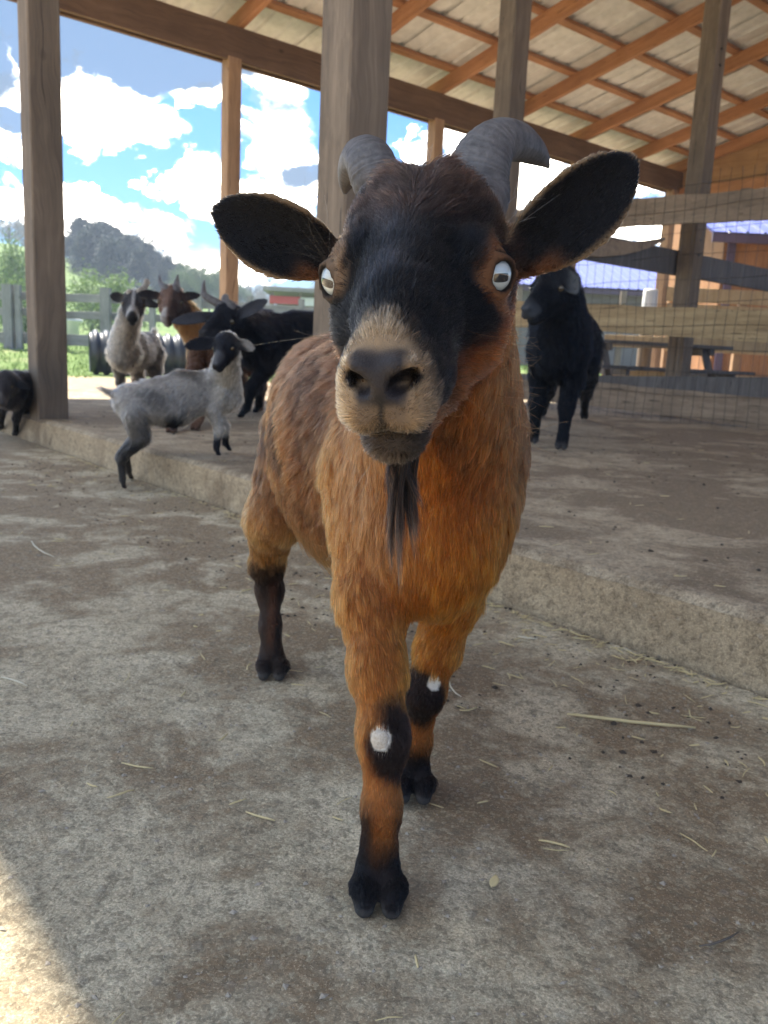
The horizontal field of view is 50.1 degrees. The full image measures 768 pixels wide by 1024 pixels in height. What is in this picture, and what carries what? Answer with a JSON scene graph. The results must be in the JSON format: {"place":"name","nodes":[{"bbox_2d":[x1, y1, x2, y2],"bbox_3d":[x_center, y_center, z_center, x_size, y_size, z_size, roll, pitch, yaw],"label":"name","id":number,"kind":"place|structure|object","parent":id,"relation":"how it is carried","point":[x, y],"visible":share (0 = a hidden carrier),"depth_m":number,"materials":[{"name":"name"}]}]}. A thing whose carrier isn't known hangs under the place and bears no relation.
{"place":"outdoors","nodes":[
{"label":"outdoors","id":0,"kind":"place"},
{"bbox_2d":[0,242,763,624],"bbox_3d":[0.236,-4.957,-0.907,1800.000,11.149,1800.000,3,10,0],"label":"ground","id":1,"kind":"structure","parent":0,"point":[92,380],"depth_m":14.87,"materials":[{"name":"green plant"}]},
{"bbox_2d":[0,215,23,243],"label":"bare tree","id":2,"kind":"object","parent":1,"relation":"on","point":[18,232],"visible":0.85,"depth_m":95.88,"materials":[{"name":"grey plant"}]},
{"bbox_2d":[0,214,24,246],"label":"bare tree","id":3,"kind":"object","parent":1,"relation":"on","point":[22,240],"visible":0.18,"depth_m":99.05,"materials":[{"name":"grey plant"}]},
{"bbox_2d":[0,228,25,318],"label":"round tree","id":4,"kind":"object","parent":1,"relation":"on","point":[14,262],"visible":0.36,"depth_m":38.01,"materials":[{"name":"green plant"}]},
{"bbox_2d":[0,268,26,331],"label":"green shrub","id":5,"kind":"object","parent":1,"relation":"on","point":[23,306],"visible":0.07,"depth_m":27.23,"materials":[{"name":"green plant"}]},
{"bbox_2d":[65,236,75,262],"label":"evergreen tree","id":6,"kind":"object","parent":1,"relation":"on","point":[69,240],"visible":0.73,"depth_m":80.54,"materials":[{"name":"grey plant"}]},
{"bbox_2d":[67,319,82,334],"bbox_3d":[-7.472,-4.358,19.601,0.580,0.735,0.580,3,10,0],"label":"water tub","id":7,"kind":"object","parent":1,"relation":"on","point":[72,326],"visible":0.36,"depth_m":19.43,"materials":[{"name":"white paint"}]},
{"bbox_2d":[64,214,89,256],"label":"evergreen tree","id":8,"kind":"object","parent":1,"relation":"on","point":[76,225],"visible":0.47,"depth_m":83.73,"materials":[{"name":"grey plant"}]},
{"bbox_2d":[64,215,95,235],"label":"bare tree","id":9,"kind":"object","parent":1,"relation":"on","point":[72,221],"visible":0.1,"depth_m":91.93,"materials":[{"name":"grey plant"}]},
{"bbox_2d":[65,222,107,273],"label":"evergreen tree","id":10,"kind":"object","parent":1,"relation":"on","point":[98,230],"visible":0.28,"depth_m":76.33,"materials":[{"name":"grey plant"}]},
{"bbox_2d":[65,230,110,278],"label":"evergreen tree","id":11,"kind":"object","parent":1,"relation":"on","point":[85,246],"visible":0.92,"depth_m":72.68,"materials":[{"name":"grey plant"}]},
{"bbox_2d":[67,214,123,225],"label":"bare tree","id":12,"kind":"object","parent":1,"relation":"on","point":[98,218],"visible":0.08,"depth_m":95.82,"materials":[{"name":"grey plant"}]},
{"bbox_2d":[80,235,132,283],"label":"evergreen tree","id":13,"kind":"object","parent":1,"relation":"on","point":[108,251],"visible":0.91,"depth_m":70.94,"materials":[{"name":"grey plant"}]},
{"bbox_2d":[92,219,126,265],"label":"evergreen tree","id":14,"kind":"object","parent":1,"relation":"on","point":[106,225],"visible":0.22,"depth_m":82.07,"materials":[{"name":"grey plant"}]},
{"bbox_2d":[90,219,131,235],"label":"bare tree","id":15,"kind":"object","parent":1,"relation":"on","point":[126,231],"visible":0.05,"depth_m":98.83,"materials":[{"name":"grey plant"}]},
{"bbox_2d":[111,226,123,242],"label":"evergreen tree","id":16,"kind":"object","parent":1,"relation":"on","point":[116,230],"visible":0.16,"depth_m":85.93,"materials":[{"name":"grey plant"}]},
{"bbox_2d":[66,258,173,334],"bbox_3d":[-10.968,-8.440,33.292,4.584,3.442,3.848,9,12,32],"label":"green shrub","id":17,"kind":"object","parent":1,"relation":"on","point":[85,306],"visible":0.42,"depth_m":32.69,"materials":[{"name":"green plant"}]},
{"bbox_2d":[102,240,143,284],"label":"evergreen tree","id":18,"kind":"object","parent":1,"relation":"on","point":[125,251],"visible":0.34,"depth_m":74.96,"materials":[{"name":"grey plant"}]},
{"bbox_2d":[114,232,136,283],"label":"evergreen tree","id":19,"kind":"object","parent":1,"relation":"on","point":[127,239],"visible":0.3,"depth_m":78.40,"materials":[{"name":"grey plant"}]},
{"bbox_2d":[122,229,143,237],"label":"bare tree","id":20,"kind":"object","parent":1,"relation":"on","point":[137,234],"visible":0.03,"depth_m":101.27,"materials":[{"name":"grey plant"}]},
{"bbox_2d":[130,234,144,248],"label":"evergreen tree","id":21,"kind":"object","parent":1,"relation":"on","point":[138,240],"visible":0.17,"depth_m":88.05,"materials":[{"name":"grey plant"}]},
{"bbox_2d":[89,329,186,375],"bbox_3d":[-3.380,-2.239,11.704,1.530,0.624,0.624,-1,11,-22],"label":"culvert pipe","id":22,"kind":"object","parent":1,"relation":"on","point":[175,349],"visible":0.3,"depth_m":11.52,"materials":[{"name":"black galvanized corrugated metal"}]},
{"bbox_2d":[122,247,157,290],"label":"evergreen tree","id":23,"kind":"object","parent":1,"relation":"on","point":[138,262],"visible":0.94,"depth_m":72.98,"materials":[{"name":"grey plant"}]},
{"bbox_2d":[134,242,161,280],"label":"evergreen tree","id":24,"kind":"object","parent":1,"relation":"on","point":[147,248],"visible":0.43,"depth_m":80.56,"materials":[{"name":"grey plant"}]},
{"bbox_2d":[140,231,157,246],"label":"bare tree","id":25,"kind":"object","parent":1,"relation":"on","point":[143,236],"visible":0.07,"depth_m":95.57,"materials":[{"name":"grey plant"}]},
{"bbox_2d":[0,284,313,348],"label":"board fence","id":26,"kind":"object","parent":1,"relation":"on","point":[13,335],"visible":0.34,"depth_m":16.13,"materials":[{"name":"grey wood"}]},
{"bbox_2d":[146,236,169,256],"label":"bare tree","id":27,"kind":"object","parent":1,"relation":"on","point":[159,249],"visible":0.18,"depth_m":94.32,"materials":[{"name":"grey plant"}]},
{"bbox_2d":[152,250,164,272],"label":"evergreen tree","id":28,"kind":"object","parent":1,"relation":"on","point":[159,255],"visible":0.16,"depth_m":86.48,"materials":[{"name":"grey plant"}]},
{"bbox_2d":[148,264,170,291],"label":"evergreen tree","id":29,"kind":"object","parent":1,"relation":"on","point":[161,271],"visible":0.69,"depth_m":77.15,"materials":[{"name":"grey plant"}]},
{"bbox_2d":[150,255,178,289],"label":"evergreen tree","id":30,"kind":"object","parent":1,"relation":"on","point":[167,261],"visible":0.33,"depth_m":80.81,"materials":[{"name":"grey plant"}]},
{"bbox_2d":[160,247,180,262],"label":"bare tree","id":31,"kind":"object","parent":1,"relation":"on","point":[173,251],"visible":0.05,"depth_m":99.75,"materials":[{"name":"grey plant"}]},
{"bbox_2d":[164,266,199,292],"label":"leafy tree","id":32,"kind":"object","parent":1,"relation":"on","point":[185,283],"visible":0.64,"depth_m":63.73,"materials":[{"name":"green plant"}]},
{"bbox_2d":[175,262,189,291],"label":"evergreen tree","id":33,"kind":"object","parent":1,"relation":"on","point":[179,267],"visible":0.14,"depth_m":86.56,"materials":[{"name":"grey plant"}]},
{"bbox_2d":[171,256,217,292],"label":"leafy tree","id":34,"kind":"object","parent":1,"relation":"on","point":[199,277],"visible":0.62,"depth_m":67.40,"materials":[{"name":"green plant"}]},
{"bbox_2d":[196,263,219,311],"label":"leafy tree","id":35,"kind":"object","parent":1,"relation":"on","point":[216,279],"visible":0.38,"depth_m":71.51,"materials":[{"name":"green plant"}]},
{"bbox_2d":[212,284,218,297],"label":"leafy tree","id":36,"kind":"object","parent":1,"relation":"on","point":[215,293],"visible":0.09,"depth_m":77.08,"materials":[{"name":"green plant"}]},
{"bbox_2d":[238,282,254,302],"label":"leafy tree","id":37,"kind":"object","parent":1,"relation":"on","point":[243,293],"visible":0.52,"depth_m":84.96,"materials":[{"name":"green plant"}]},
{"bbox_2d":[238,277,271,302],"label":"bare tree","id":38,"kind":"object","parent":1,"relation":"on","point":[259,292],"visible":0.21,"depth_m":116.12,"materials":[{"name":"grey plant"}]},
{"bbox_2d":[242,282,281,304],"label":"bare tree","id":39,"kind":"object","parent":1,"relation":"on","point":[250,289],"visible":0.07,"depth_m":118.12,"materials":[{"name":"grey plant"}]},
{"bbox_2d":[0,343,526,382],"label":"grass","id":40,"kind":"structure","parent":1,"relation":"on","point":[522,366],"depth_m":14.04,"materials":[{"name":"green plant"}]},
{"bbox_2d":[252,284,289,305],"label":"bare tree","id":41,"kind":"object","parent":1,"relation":"on","point":[264,295],"visible":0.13,"depth_m":115.77,"materials":[{"name":"grey plant"}]},
{"bbox_2d":[263,286,313,307],"bbox_3d":[-2.627,-6.909,30.173,3.302,2.315,2.600,3,10,0],"label":"barn","id":42,"kind":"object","parent":1,"relation":"on","point":[285,296],"visible":0.27,"depth_m":29.11,"materials":[{"name":"red wood"}]},
{"bbox_2d":[0,414,767,697],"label":"slab edge kerb","id":43,"kind":"structure","parent":1,"relation":"on","point":[728,649],"depth_m":1.49,"materials":[{"name":"concrete"}]},
{"bbox_2d":[515,260,656,370],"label":"long barn","id":44,"kind":"structure","parent":1,"relation":"on","point":[632,277],"depth_m":25.88,"materials":[{"name":"purple metal"}]},
{"bbox_2d":[514,163,767,429],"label":"pen fence","id":45,"kind":"object","parent":1,"relation":"on","point":[740,401],"visible":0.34,"depth_m":6.17,"materials":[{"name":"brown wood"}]},
{"bbox_2d":[660,220,767,376],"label":"board shed","id":46,"kind":"structure","parent":1,"relation":"on","point":[732,241],"depth_m":14.92,"materials":[{"name":"orange wood"}]},
{"bbox_2d":[660,287,767,375],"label":"plank fence","id":47,"kind":"object","parent":1,"relation":"on","point":[733,296],"visible":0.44,"depth_m":12.08,"materials":[{"name":"brown wood"}]},
{"bbox_2d":[0,0,764,298],"label":"sky","id":48,"kind":"structure","parent":0,"point":[141,119],"materials":[{"name":"blue"}]},
{"bbox_2d":[0,431,767,1023],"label":"concrete apron","id":49,"kind":"object","parent":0,"point":[114,943],"visible":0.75,"depth_m":0.87,"materials":[{"name":"grey concrete"}]},
{"bbox_2d":[1,677,27,685],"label":"straw stem","id":50,"kind":"object","parent":49,"relation":"on","point":[14,680],"visible":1,"depth_m":1.16,"materials":[{"name":"beige plant"}]},
{"bbox_2d":[0,368,33,435],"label":"kid goat","id":51,"kind":"object","parent":49,"relation":"on","point":[16,391],"visible":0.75,"depth_m":3.85},
{"bbox_2d":[31,540,53,556],"bbox_3d":[-0.800,0.085,1.911,0.012,0.004,0.177,-5,13,-37],"label":"straw stem","id":52,"kind":"object","parent":49,"relation":"on","point":[34,545],"visible":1,"depth_m":1.90,"materials":[{"name":"beige plant"}]},
{"bbox_2d":[122,762,152,767],"bbox_3d":[-0.283,0.291,0.943,0.039,0.002,0.010,3,10,0],"label":"straw stem","id":53,"kind":"object","parent":49,"relation":"on","point":[136,765],"visible":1,"depth_m":0.94,"materials":[{"name":"beige plant"}]},
{"bbox_2d":[93,330,254,487],"bbox_3d":[-0.679,-0.338,2.772,0.506,0.537,0.454,3,10,0],"label":"kid goat","id":54,"kind":"object","parent":49,"relation":"on","point":[183,398],"visible":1,"depth_m":2.71},
{"bbox_2d":[0,497,766,1023],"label":"grit","id":55,"kind":"object","parent":49,"relation":"on","point":[322,995],"visible":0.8,"depth_m":0.93,"materials":[{"name":"gravel"}]},
{"bbox_2d":[0,401,767,1023],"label":"straw litter","id":56,"kind":"object","parent":49,"relation":"on","point":[676,667],"visible":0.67,"depth_m":1.30,"materials":[{"name":"beige plant"}]},
{"bbox_2d":[4,457,767,823],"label":"dark crumbs","id":57,"kind":"object","parent":49,"relation":"on","point":[410,631],"visible":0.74,"depth_m":1.45,"materials":[{"name":"brown soil"}]},
{"bbox_2d":[209,117,640,918],"bbox_3d":[-0.019,-0.017,0.897,0.286,0.647,0.938,1,10,-7],"label":"goat","id":58,"kind":"object","parent":49,"relation":"on","point":[391,471],"visible":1,"depth_m":0.62},
{"bbox_2d":[449,682,461,696],"bbox_3d":[0.102,0.260,1.206,0.006,0.004,0.052,0,11,-14],"label":"straw stem","id":59,"kind":"object","parent":49,"relation":"on","point":[454,691],"visible":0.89,"depth_m":1.20,"materials":[{"name":"beige plant"}]},
{"bbox_2d":[489,874,498,886],"bbox_3d":[0.101,0.338,0.754,0.009,0.004,0.015,3,10,0],"label":"seed husk","id":60,"kind":"object","parent":49,"relation":"on","point":[494,881],"visible":1,"depth_m":0.75,"materials":[{"name":"plant"}]},
{"bbox_2d":[567,713,695,727],"bbox_3d":[0.336,0.285,1.121,0.170,0.005,0.007,5,11,10],"label":"straw stem","id":61,"kind":"object","parent":49,"relation":"on","point":[630,721],"visible":1,"depth_m":1.12,"materials":[{"name":"beige plant"}]},
{"bbox_2d":[680,833,706,850],"bbox_3d":[0.317,0.337,0.841,0.002,0.002,0.035,-3,12,-30],"label":"straw stem","id":62,"kind":"object","parent":49,"relation":"on","point":[693,841],"visible":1,"depth_m":0.84,"materials":[{"name":"beige plant"}]},
{"bbox_2d":[699,932,738,946],"bbox_3d":[0.285,0.363,0.697,0.046,0.002,0.004,-2,12,-26],"label":"twig","id":63,"kind":"object","parent":49,"relation":"on","point":[721,940],"visible":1,"depth_m":0.69,"materials":[{"name":"wood"}]},
{"bbox_2d":[7,387,767,624],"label":"concrete slab","id":64,"kind":"structure","parent":0,"point":[705,527],"depth_m":2.47,"materials":[{"name":"grey concrete"}]},
{"bbox_2d":[104,279,166,386],"bbox_3d":[-1.605,-1.098,5.391,0.320,0.762,1.552,1,11,-12],"label":"goat","id":65,"kind":"object","parent":64,"relation":"on","point":[134,350],"visible":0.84,"depth_m":4.91},
{"bbox_2d":[137,274,268,432],"bbox_3d":[-1.029,-0.894,4.409,0.613,0.768,1.889,3,10,0],"label":"goat","id":66,"kind":"object","parent":64,"relation":"on","point":[174,300],"visible":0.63,"depth_m":4.42},
{"bbox_2d":[172,280,313,417],"bbox_3d":[-0.596,-0.843,4.394,0.915,0.714,1.083,7,11,23],"label":"goat","id":67,"kind":"object","parent":64,"relation":"on","point":[255,323],"visible":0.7,"depth_m":4.32},
{"bbox_2d":[8,0,767,421],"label":"open barn","id":68,"kind":"structure","parent":64,"relation":"on","point":[670,94],"depth_m":7.59,"materials":[{"name":"brown wood"}]},
{"bbox_2d":[78,411,766,570],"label":"dark crumbs","id":69,"kind":"object","parent":64,"relation":"on","point":[705,560],"visible":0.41,"depth_m":2.87,"materials":[{"name":"brown soil"}]},
{"bbox_2d":[521,265,605,449],"bbox_3d":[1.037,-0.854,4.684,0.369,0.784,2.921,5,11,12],"label":"goat","id":70,"kind":"object","parent":64,"relation":"on","point":[564,334],"visible":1,"depth_m":3.56},
{"bbox_2d":[635,289,657,370],"bbox_3d":[3.572,-2.273,11.245,0.200,1.497,0.197,3,10,0],"label":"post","id":71,"kind":"object","parent":64,"relation":"on","point":[650,300],"visible":0.31,"depth_m":11.16,"materials":[{"name":"plastic"}]},
{"bbox_2d":[584,237,767,376],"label":"fence","id":72,"kind":"object","parent":64,"relation":"on","point":[615,251],"visible":0.52,"depth_m":7.20,"materials":[{"name":"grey wood"}]},
{"bbox_2d":[600,339,755,376],"bbox_3d":[3.151,-1.681,10.035,1.900,0.748,1.680,1,11,-12],"label":"picnic table","id":73,"kind":"object","parent":64,"relation":"on","point":[705,354],"visible":0.33,"depth_m":9.55,"materials":[{"name":"grey wood"}]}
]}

